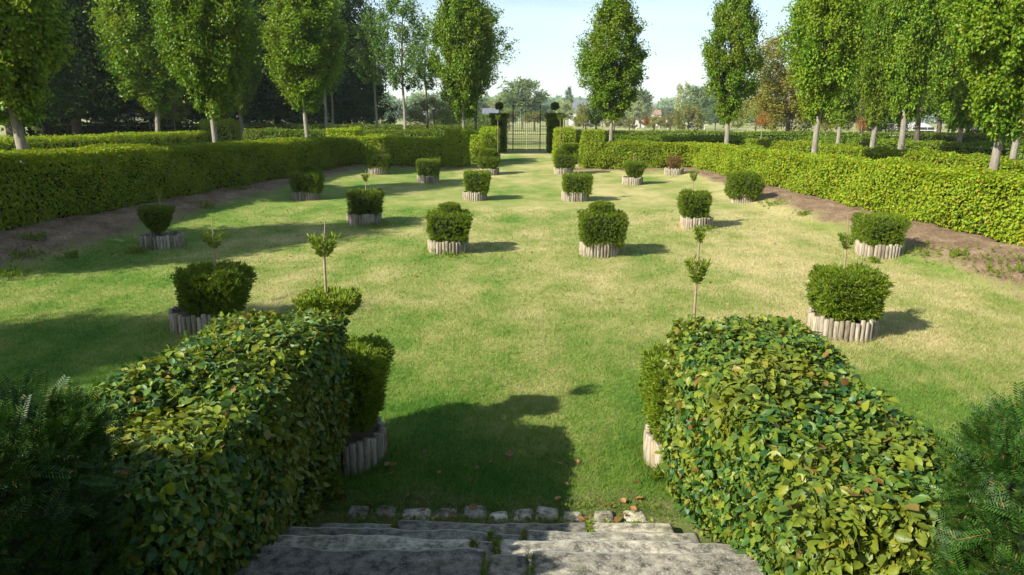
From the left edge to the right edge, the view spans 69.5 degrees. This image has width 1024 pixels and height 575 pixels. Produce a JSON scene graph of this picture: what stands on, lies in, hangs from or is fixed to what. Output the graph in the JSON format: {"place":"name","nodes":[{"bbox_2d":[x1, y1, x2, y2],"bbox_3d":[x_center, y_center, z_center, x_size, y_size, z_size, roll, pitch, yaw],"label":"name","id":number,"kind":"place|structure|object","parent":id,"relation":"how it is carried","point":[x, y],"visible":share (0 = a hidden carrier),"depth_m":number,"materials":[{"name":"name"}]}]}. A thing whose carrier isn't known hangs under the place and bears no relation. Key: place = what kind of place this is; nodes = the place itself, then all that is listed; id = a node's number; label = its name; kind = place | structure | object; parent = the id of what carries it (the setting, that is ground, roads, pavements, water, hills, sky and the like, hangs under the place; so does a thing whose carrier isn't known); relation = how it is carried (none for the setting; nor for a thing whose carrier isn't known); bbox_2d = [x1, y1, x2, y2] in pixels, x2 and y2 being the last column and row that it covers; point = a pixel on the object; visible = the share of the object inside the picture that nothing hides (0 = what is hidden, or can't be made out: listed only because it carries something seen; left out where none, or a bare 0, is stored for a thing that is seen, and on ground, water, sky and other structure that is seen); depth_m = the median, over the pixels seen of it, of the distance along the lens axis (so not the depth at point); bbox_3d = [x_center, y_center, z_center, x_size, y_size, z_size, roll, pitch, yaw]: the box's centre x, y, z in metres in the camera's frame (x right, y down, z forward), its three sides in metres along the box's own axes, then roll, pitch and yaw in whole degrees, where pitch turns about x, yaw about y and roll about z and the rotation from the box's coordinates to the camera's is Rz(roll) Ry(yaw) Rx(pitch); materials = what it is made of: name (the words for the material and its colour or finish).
{"place":"outdoors","nodes":[
{"label":"outdoors","id":0,"kind":"place"},
{"bbox_2d":[0,117,1023,543],"bbox_3d":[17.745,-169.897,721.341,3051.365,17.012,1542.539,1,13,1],"label":"ground","id":1,"kind":"structure","parent":0,"point":[524,181],"depth_m":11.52,"materials":[{"name":"plant"}]},
{"bbox_2d":[0,0,80,163],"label":"avenue tree","id":2,"kind":"object","parent":1,"relation":"on","point":[23,50],"visible":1,"depth_m":17.05,"materials":[{"name":"green plant"}]},
{"bbox_2d":[0,0,90,144],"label":"tree","id":3,"kind":"object","parent":1,"relation":"on","point":[61,84],"visible":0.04,"depth_m":39.80,"materials":[{"name":"green plant"}]},
{"bbox_2d":[0,366,145,574],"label":"yew bush","id":4,"kind":"object","parent":1,"relation":"on","point":[40,466],"visible":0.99,"depth_m":2.35,"materials":[{"name":"plant"}]},
{"bbox_2d":[37,0,138,136],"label":"tree","id":5,"kind":"object","parent":1,"relation":"on","point":[106,98],"visible":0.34,"depth_m":45.83,"materials":[{"name":"green plant"}]},
{"bbox_2d":[0,129,211,161],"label":"hedge","id":6,"kind":"object","parent":1,"relation":"on","point":[46,142],"visible":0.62,"depth_m":32.34,"materials":[{"name":"green plant"}]},
{"bbox_2d":[81,104,191,126],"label":"wild bush","id":7,"kind":"object","parent":1,"relation":"on","point":[127,117],"visible":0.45,"depth_m":57.38,"materials":[{"name":"green plant"}]},
{"bbox_2d":[82,0,201,131],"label":"avenue tree","id":8,"kind":"object","parent":1,"relation":"on","point":[132,60],"visible":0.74,"depth_m":38.45,"materials":[{"name":"green plant"}]},
{"bbox_2d":[138,230,183,249],"bbox_3d":[-6.672,-0.880,14.072,0.790,0.338,0.781,1,13,1],"label":"log ring","id":9,"kind":"object","parent":1,"relation":"on","point":[172,239],"visible":0.76,"depth_m":13.79,"materials":[{"name":"wood"}]},
{"bbox_2d":[135,189,175,235],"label":"yew topiary","id":10,"kind":"object","parent":9,"relation":"on","point":[155,219],"visible":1,"depth_m":13.83,"materials":[{"name":"green plant"}]},
{"bbox_2d":[78,0,273,126],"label":"tree","id":11,"kind":"object","parent":1,"relation":"on","point":[132,103],"visible":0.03,"depth_m":58.93,"materials":[{"name":"green plant"}]},
{"bbox_2d":[0,136,362,230],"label":"garden hedge","id":12,"kind":"object","parent":1,"relation":"on","point":[41,185],"visible":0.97,"depth_m":17.34,"materials":[{"name":"green plant"}]},
{"bbox_2d":[168,306,231,335],"bbox_3d":[-3.846,0.403,9.214,0.787,0.338,0.796,1,13,1],"label":"log ring","id":13,"kind":"object","parent":1,"relation":"on","point":[180,320],"visible":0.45,"depth_m":8.86,"materials":[{"name":"wood"}]},
{"bbox_2d":[170,222,258,324],"bbox_3d":[-3.659,-0.154,9.089,0.928,1.366,0.955,1,13,1],"label":"yew topiary","id":14,"kind":"object","parent":13,"relation":"in","point":[215,288],"visible":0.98,"depth_m":8.86,"materials":[{"name":"green plant"}]},
{"bbox_2d":[145,0,268,141],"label":"avenue tree","id":15,"kind":"object","parent":1,"relation":"on","point":[211,70],"visible":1,"depth_m":23.99,"materials":[{"name":"green plant"}]},
{"bbox_2d":[63,307,354,574],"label":"step hedge","id":16,"kind":"object","parent":1,"relation":"on","point":[232,433],"visible":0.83,"depth_m":3.67,"materials":[{"name":"green plant"}]},
{"bbox_2d":[198,117,240,141],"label":"hedge","id":17,"kind":"object","parent":1,"relation":"on","point":[226,129],"visible":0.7,"depth_m":41.91,"materials":[{"name":"green plant"}]},
{"bbox_2d":[211,0,266,140],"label":"avenue tree","id":18,"kind":"object","parent":1,"relation":"on","point":[251,84],"visible":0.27,"depth_m":45.39,"materials":[{"name":"green plant"}]},
{"bbox_2d":[207,104,310,126],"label":"wild bush","id":19,"kind":"object","parent":1,"relation":"on","point":[270,118],"visible":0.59,"depth_m":61.54,"materials":[{"name":"green plant"}]},
{"bbox_2d":[31,122,490,138],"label":"hedge","id":20,"kind":"object","parent":1,"relation":"on","point":[91,128],"visible":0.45,"depth_m":58.72,"materials":[{"name":"green plant"}]},
{"bbox_2d":[189,0,364,123],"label":"tree","id":21,"kind":"object","parent":1,"relation":"on","point":[275,99],"visible":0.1,"depth_m":62.09,"materials":[{"name":"green plant"}]},
{"bbox_2d":[253,0,355,136],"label":"avenue tree","id":22,"kind":"object","parent":1,"relation":"on","point":[299,26],"visible":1,"depth_m":32.22,"materials":[{"name":"green plant"}]},
{"bbox_2d":[291,190,318,200],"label":"log ring","id":23,"kind":"object","parent":1,"relation":"on","point":[302,196],"visible":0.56,"depth_m":20.37,"materials":[{"name":"wood"}]},
{"bbox_2d":[287,164,325,193],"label":"yew topiary","id":24,"kind":"object","parent":23,"relation":"on","point":[306,178],"visible":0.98,"depth_m":20.32,"materials":[{"name":"green plant"}]},
{"bbox_2d":[281,101,352,126],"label":"wild bush","id":25,"kind":"object","parent":1,"relation":"on","point":[338,115],"visible":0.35,"depth_m":68.31,"materials":[{"name":"green plant"}]},
{"bbox_2d":[281,0,384,122],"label":"tree","id":26,"kind":"object","parent":1,"relation":"on","point":[350,80],"visible":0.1,"depth_m":74.61,"materials":[{"name":"green plant"}]},
{"bbox_2d":[333,416,386,476],"bbox_3d":[-1.385,1.264,5.912,0.760,0.338,0.759,1,13,1],"label":"log ring","id":27,"kind":"object","parent":1,"relation":"on","point":[362,450],"visible":0.29,"depth_m":5.69,"materials":[{"name":"wood"}]},
{"bbox_2d":[291,220,395,456],"bbox_3d":[-1.341,0.423,5.733,0.857,1.901,0.856,1,13,1],"label":"yew topiary","id":28,"kind":"object","parent":27,"relation":"on","point":[367,377],"visible":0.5,"depth_m":5.57,"materials":[{"name":"green plant"}]},
{"bbox_2d":[242,126,479,148],"bbox_3d":[-8.115,-8.151,40.403,13.190,1.280,1.488,1,13,1],"label":"hedge","id":29,"kind":"object","parent":1,"relation":"on","point":[254,135],"visible":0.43,"depth_m":39.99,"materials":[{"name":"green plant"}]},
{"bbox_2d":[330,0,393,120],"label":"tree","id":30,"kind":"object","parent":1,"relation":"on","point":[359,5],"visible":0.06,"depth_m":79.72,"materials":[{"name":"green plant"}]},
{"bbox_2d":[346,212,381,225],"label":"log ring","id":31,"kind":"object","parent":1,"relation":"on","point":[354,219],"visible":0.62,"depth_m":16.42,"materials":[{"name":"wood"}]},
{"bbox_2d":[345,170,384,216],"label":"yew topiary","id":32,"kind":"object","parent":31,"relation":"on","point":[366,201],"visible":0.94,"depth_m":16.42,"materials":[{"name":"green plant"}]},
{"bbox_2d":[333,85,408,127],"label":"wild bush","id":33,"kind":"object","parent":1,"relation":"on","point":[369,113],"visible":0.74,"depth_m":71.38,"materials":[{"name":"green plant"}]},
{"bbox_2d":[347,4,406,128],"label":"avenue tree","id":34,"kind":"object","parent":1,"relation":"on","point":[365,63],"visible":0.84,"depth_m":45.79,"materials":[{"name":"green plant"}]},
{"bbox_2d":[367,167,387,174],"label":"log ring","id":35,"kind":"object","parent":1,"relation":"on","point":[377,171],"visible":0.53,"depth_m":27.03,"materials":[{"name":"wood"}]},
{"bbox_2d":[366,138,391,170],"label":"yew topiary","id":36,"kind":"object","parent":35,"relation":"on","point":[380,160],"visible":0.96,"depth_m":26.99,"materials":[{"name":"green plant"}]},
{"bbox_2d":[367,0,432,133],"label":"avenue tree","id":37,"kind":"object","parent":1,"relation":"on","point":[394,74],"visible":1,"depth_m":43.60,"materials":[{"name":"green plant"}]},
{"bbox_2d":[326,126,486,167],"bbox_3d":[-4.354,-6.022,31.456,6.745,1.693,3.357,1,13,1],"label":"garden hedge","id":38,"kind":"object","parent":1,"relation":"on","point":[447,150],"visible":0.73,"depth_m":30.13,"materials":[{"name":"green plant"}]},
{"bbox_2d":[404,15,442,134],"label":"avenue tree","id":39,"kind":"object","parent":1,"relation":"on","point":[428,86],"visible":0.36,"depth_m":52.94,"materials":[{"name":"green plant"}]},
{"bbox_2d":[417,174,438,182],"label":"log ring","id":40,"kind":"object","parent":1,"relation":"on","point":[426,179],"visible":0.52,"depth_m":24.57,"materials":[{"name":"wood"}]},
{"bbox_2d":[415,157,440,178],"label":"yew topiary","id":41,"kind":"object","parent":40,"relation":"on","point":[425,167],"visible":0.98,"depth_m":24.53,"materials":[{"name":"green plant"}]},
{"bbox_2d":[395,93,465,127],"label":"wild bush","id":42,"kind":"object","parent":1,"relation":"on","point":[413,115],"visible":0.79,"depth_m":77.05,"materials":[{"name":"green plant"}]},
{"bbox_2d":[427,238,468,254],"bbox_3d":[-1.190,-0.762,13.755,0.762,0.336,0.760,1,13,1],"label":"log ring","id":43,"kind":"object","parent":1,"relation":"on","point":[455,247],"visible":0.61,"depth_m":13.44,"materials":[{"name":"wood"}]},
{"bbox_2d":[423,201,474,244],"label":"yew topiary","id":44,"kind":"object","parent":43,"relation":"on","point":[449,222],"visible":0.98,"depth_m":13.41,"materials":[{"name":"green plant"}]},
{"bbox_2d":[416,0,503,148],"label":"avenue tree","id":45,"kind":"object","parent":1,"relation":"on","point":[458,24],"visible":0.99,"depth_m":34.85,"materials":[{"name":"green plant"}]},
{"bbox_2d":[462,190,486,200],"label":"log ring","id":46,"kind":"object","parent":1,"relation":"on","point":[474,196],"visible":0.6,"depth_m":20.48,"materials":[{"name":"wood"}]},
{"bbox_2d":[462,169,491,194],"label":"yew topiary","id":47,"kind":"object","parent":46,"relation":"on","point":[476,181],"visible":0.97,"depth_m":20.43,"materials":[{"name":"green plant"}]},
{"bbox_2d":[435,0,520,132],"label":"avenue tree","id":48,"kind":"object","parent":1,"relation":"on","point":[507,46],"visible":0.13,"depth_m":49.42,"materials":[{"name":"green plant"}]},
{"bbox_2d":[38,203,925,522],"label":"fallen leaves","id":49,"kind":"object","parent":1,"relation":"on","point":[472,505],"visible":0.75,"depth_m":5.25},
{"bbox_2d":[480,168,498,175],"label":"log ring","id":50,"kind":"object","parent":1,"relation":"on","point":[494,171],"visible":0.45,"depth_m":27.27,"materials":[{"name":"wood"}]},
{"bbox_2d":[476,115,500,168],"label":"yew topiary","id":51,"kind":"object","parent":50,"relation":"on","point":[487,158],"visible":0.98,"depth_m":27.22,"materials":[{"name":"green plant"}]},
{"bbox_2d":[479,126,500,161],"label":"hedge block","id":52,"kind":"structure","parent":1,"relation":"on","point":[491,133],"depth_m":31.70,"materials":[{"name":"green plant"}]},
{"bbox_2d":[222,520,766,574],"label":"stone steps","id":53,"kind":"structure","parent":1,"relation":"on","point":[411,547],"depth_m":3.85,"materials":[{"name":"stone"}]},
{"bbox_2d":[317,494,674,574],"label":"moss","id":54,"kind":"object","parent":1,"relation":"on","point":[491,538],"visible":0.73,"depth_m":4.97,"materials":[{"name":"plant"}]},
{"bbox_2d":[346,505,647,523],"bbox_3d":[-0.103,1.618,5.109,2.091,0.153,0.240,1,13,1],"label":"cobble edging","id":55,"kind":"object","parent":1,"relation":"on","point":[550,513],"visible":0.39,"depth_m":5.09,"materials":[{"name":"stone"}]},
{"bbox_2d":[489,101,509,151],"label":"yew pillar","id":56,"kind":"structure","parent":1,"relation":"on","point":[503,119],"depth_m":38.13,"materials":[{"name":"green plant"}]},
{"bbox_2d":[0,182,1023,488],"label":"weeds","id":57,"kind":"object","parent":1,"relation":"on","point":[74,254],"visible":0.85,"depth_m":12.91,"materials":[{"name":"green plant"}]},
{"bbox_2d":[81,91,945,123],"bbox_3d":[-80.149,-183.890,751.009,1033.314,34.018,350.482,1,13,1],"label":"wooded ridge","id":58,"kind":"structure","parent":1,"relation":"on","point":[667,102],"depth_m":616.27,"materials":[{"name":"plant"}]},
{"bbox_2d":[495,76,550,128],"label":"tree","id":59,"kind":"object","parent":1,"relation":"on","point":[524,88],"visible":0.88,"depth_m":210.28,"materials":[{"name":"green plant"}]},
{"bbox_2d":[508,100,545,150],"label":"iron gate","id":60,"kind":"structure","parent":1,"relation":"on","point":[518,140],"depth_m":39.19,"materials":[{"name":"metal"}]},
{"bbox_2d":[544,101,564,152],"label":"yew pillar","id":61,"kind":"structure","parent":1,"relation":"on","point":[552,122],"depth_m":38.05,"materials":[{"name":"green plant"}]},
{"bbox_2d":[554,167,572,174],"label":"log ring","id":62,"kind":"object","parent":1,"relation":"on","point":[560,171],"visible":0.55,"depth_m":27.57,"materials":[{"name":"wood"}]},
{"bbox_2d":[553,114,578,169],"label":"yew topiary","id":63,"kind":"object","parent":62,"relation":"on","point":[564,156],"visible":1,"depth_m":27.51,"materials":[{"name":"green plant"}]},
{"bbox_2d":[551,126,577,161],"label":"hedge block","id":64,"kind":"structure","parent":1,"relation":"on","point":[563,135],"depth_m":31.68,"materials":[{"name":"green plant"}]},
{"bbox_2d":[561,190,588,201],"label":"log ring","id":65,"kind":"object","parent":1,"relation":"on","point":[576,197],"visible":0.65,"depth_m":20.39,"materials":[{"name":"wood"}]},
{"bbox_2d":[561,153,593,194],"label":"yew topiary","id":66,"kind":"object","parent":65,"relation":"on","point":[577,182],"visible":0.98,"depth_m":20.34,"materials":[{"name":"green plant"}]},
{"bbox_2d":[579,241,619,257],"bbox_3d":[1.608,-0.708,13.598,0.756,0.337,0.748,1,13,1],"label":"log ring","id":67,"kind":"object","parent":1,"relation":"on","point":[608,251],"visible":0.62,"depth_m":13.28,"materials":[{"name":"wood"}]},
{"bbox_2d":[577,199,629,252],"bbox_3d":[1.651,-1.114,13.516,0.959,1.017,0.974,1,13,1],"label":"yew topiary","id":68,"kind":"object","parent":67,"relation":"on","point":[606,223],"visible":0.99,"depth_m":13.22,"materials":[{"name":"green plant"}]},
{"bbox_2d":[570,0,656,140],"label":"avenue tree","id":69,"kind":"object","parent":1,"relation":"on","point":[610,74],"visible":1,"depth_m":34.25,"materials":[{"name":"green plant"}]},
{"bbox_2d":[569,129,695,168],"bbox_3d":[4.661,-5.722,30.496,6.086,1.694,2.978,7,14,25],"label":"garden hedge","id":70,"kind":"object","parent":1,"relation":"on","point":[601,153],"visible":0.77,"depth_m":29.80,"materials":[{"name":"green plant"}]},
{"bbox_2d":[622,176,642,184],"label":"log ring","id":71,"kind":"object","parent":1,"relation":"on","point":[626,180],"visible":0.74,"depth_m":24.46,"materials":[{"name":"wood"}]},
{"bbox_2d":[624,146,645,177],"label":"yew topiary","id":72,"kind":"object","parent":71,"relation":"on","point":[634,169],"visible":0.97,"depth_m":24.45,"materials":[{"name":"green plant"}]},
{"bbox_2d":[643,423,674,476],"bbox_3d":[1.417,1.298,5.854,0.747,0.338,0.752,1,13,1],"label":"log ring","id":73,"kind":"object","parent":1,"relation":"on","point":[651,446],"visible":0.16,"depth_m":5.72,"materials":[{"name":"wood"}]},
{"bbox_2d":[637,225,712,445],"bbox_3d":[1.417,0.461,5.656,0.883,1.902,0.881,1,13,1],"label":"yew topiary","id":74,"kind":"object","parent":73,"relation":"on","point":[654,376],"visible":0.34,"depth_m":5.57,"materials":[{"name":"green plant"}]},
{"bbox_2d":[581,133,745,147],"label":"hedge","id":75,"kind":"object","parent":1,"relation":"on","point":[737,140],"visible":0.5,"depth_m":39.62,"materials":[{"name":"green plant"}]},
{"bbox_2d":[671,104,707,130],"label":"tree","id":76,"kind":"object","parent":1,"relation":"on","point":[688,113],"visible":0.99,"depth_m":173.17,"materials":[{"name":"green plant"}]},
{"bbox_2d":[680,215,712,228],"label":"log ring","id":77,"kind":"object","parent":1,"relation":"on","point":[686,222],"visible":0.57,"depth_m":16.31,"materials":[{"name":"wood"}]},
{"bbox_2d":[675,170,714,218],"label":"yew topiary","id":78,"kind":"object","parent":77,"relation":"on","point":[692,203],"visible":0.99,"depth_m":16.29,"materials":[{"name":"green plant"}]},
{"bbox_2d":[679,84,718,129],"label":"tree","id":79,"kind":"object","parent":1,"relation":"on","point":[703,100],"visible":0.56,"depth_m":228.81,"materials":[{"name":"green plant"}]},
{"bbox_2d":[697,0,768,143],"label":"avenue tree","id":80,"kind":"object","parent":1,"relation":"on","point":[737,24],"visible":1,"depth_m":32.30,"materials":[{"name":"green plant"}]},
{"bbox_2d":[730,194,755,203],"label":"log ring","id":81,"kind":"object","parent":1,"relation":"on","point":[743,199],"visible":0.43,"depth_m":20.22,"materials":[{"name":"wood"}]},
{"bbox_2d":[723,169,765,199],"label":"yew topiary","id":82,"kind":"object","parent":81,"relation":"on","point":[746,182],"visible":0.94,"depth_m":20.11,"materials":[{"name":"green plant"}]},
{"bbox_2d":[718,96,784,130],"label":"wild bush","id":83,"kind":"object","parent":1,"relation":"on","point":[745,118],"visible":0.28,"depth_m":77.32,"materials":[{"name":"green plant"}]},
{"bbox_2d":[742,23,822,130],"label":"tall tree","id":84,"kind":"object","parent":1,"relation":"on","point":[790,112],"visible":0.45,"depth_m":58.90,"materials":[{"name":"green plant"}]},
{"bbox_2d":[743,64,830,131],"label":"wild bush","id":85,"kind":"object","parent":1,"relation":"on","point":[773,126],"visible":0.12,"depth_m":67.26,"materials":[{"name":"green plant"}]},
{"bbox_2d":[569,129,1023,145],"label":"hedge","id":86,"kind":"object","parent":1,"relation":"on","point":[969,137],"visible":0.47,"depth_m":55.78,"materials":[{"name":"green plant"}]},
{"bbox_2d":[654,313,977,574],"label":"step hedge","id":87,"kind":"object","parent":1,"relation":"on","point":[796,452],"visible":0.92,"depth_m":3.39,"materials":[{"name":"green plant"}]},
{"bbox_2d":[772,0,875,153],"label":"avenue tree","id":88,"kind":"object","parent":1,"relation":"on","point":[821,76],"visible":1,"depth_m":22.80,"materials":[{"name":"green plant"}]},
{"bbox_2d":[821,8,861,143],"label":"avenue tree","id":89,"kind":"object","parent":1,"relation":"on","point":[848,100],"visible":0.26,"depth_m":40.05,"materials":[{"name":"green plant"}]},
{"bbox_2d":[807,307,880,342],"bbox_3d":[4.094,0.464,9.138,0.827,0.336,0.829,1,13,1],"label":"log ring","id":90,"kind":"object","parent":1,"relation":"on","point":[863,330],"visible":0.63,"depth_m":8.80,"materials":[{"name":"wood"}]},
{"bbox_2d":[801,219,895,330],"bbox_3d":[4.093,-0.155,8.998,0.934,1.445,0.930,1,13,1],"label":"yew topiary","id":91,"kind":"object","parent":90,"relation":"in","point":[856,291],"visible":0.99,"depth_m":8.78,"materials":[{"name":"green plant"}]},
{"bbox_2d":[686,141,1023,246],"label":"garden hedge","id":92,"kind":"object","parent":1,"relation":"on","point":[985,202],"visible":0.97,"depth_m":16.35,"materials":[{"name":"green plant"}]},
{"bbox_2d":[854,239,905,258],"bbox_3d":[6.829,-0.706,13.727,0.834,0.338,0.833,1,13,1],"label":"log ring","id":93,"kind":"object","parent":1,"relation":"on","point":[890,251],"visible":0.64,"depth_m":13.38,"materials":[{"name":"wood"}]},
{"bbox_2d":[850,210,913,247],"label":"yew topiary","id":94,"kind":"object","parent":93,"relation":"in","point":[882,228],"visible":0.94,"depth_m":13.37,"materials":[{"name":"green plant"}]},
{"bbox_2d":[851,113,914,132],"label":"wild bush","id":95,"kind":"object","parent":1,"relation":"on","point":[891,126],"visible":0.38,"depth_m":61.11,"materials":[{"name":"green plant"}]},
{"bbox_2d":[745,137,1023,185],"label":"hedge","id":96,"kind":"object","parent":1,"relation":"on","point":[954,159],"visible":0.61,"depth_m":25.73,"materials":[{"name":"green plant"}]},
{"bbox_2d":[851,0,920,147],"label":"avenue tree","id":97,"kind":"object","parent":1,"relation":"on","point":[869,86],"visible":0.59,"depth_m":29.05,"materials":[{"name":"green plant"}]},
{"bbox_2d":[802,135,1023,163],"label":"hedge","id":98,"kind":"object","parent":1,"relation":"on","point":[962,148],"visible":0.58,"depth_m":35.60,"materials":[{"name":"green plant"}]},
{"bbox_2d":[868,0,958,154],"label":"avenue tree","id":99,"kind":"object","parent":1,"relation":"on","point":[906,65],"visible":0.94,"depth_m":27.78,"materials":[{"name":"green plant"}]},
{"bbox_2d":[887,23,960,142],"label":"tall tree","id":100,"kind":"object","parent":1,"relation":"on","point":[928,104],"visible":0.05,"depth_m":49.73,"materials":[{"name":"green plant"}]},
{"bbox_2d":[924,2,982,146],"bbox_3d":[21.102,-11.131,34.086,4.338,10.772,4.433,-5,14,-21],"label":"avenue tree","id":101,"kind":"object","parent":1,"relation":"on","point":[954,98],"visible":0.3,"depth_m":34.23,"materials":[{"name":"green plant"}]},
{"bbox_2d":[901,382,1023,574],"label":"yew bush","id":102,"kind":"object","parent":1,"relation":"on","point":[989,497],"visible":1,"depth_m":2.29,"materials":[{"name":"plant"}]},
{"bbox_2d":[939,0,1023,169],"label":"avenue tree","id":103,"kind":"object","parent":1,"relation":"on","point":[984,33],"visible":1,"depth_m":15.36,"materials":[{"name":"green plant"}]},
{"bbox_2d":[184,0,932,116],"label":"sky","id":104,"kind":"structure","parent":0,"point":[546,30],"materials":[{"name":"white"}]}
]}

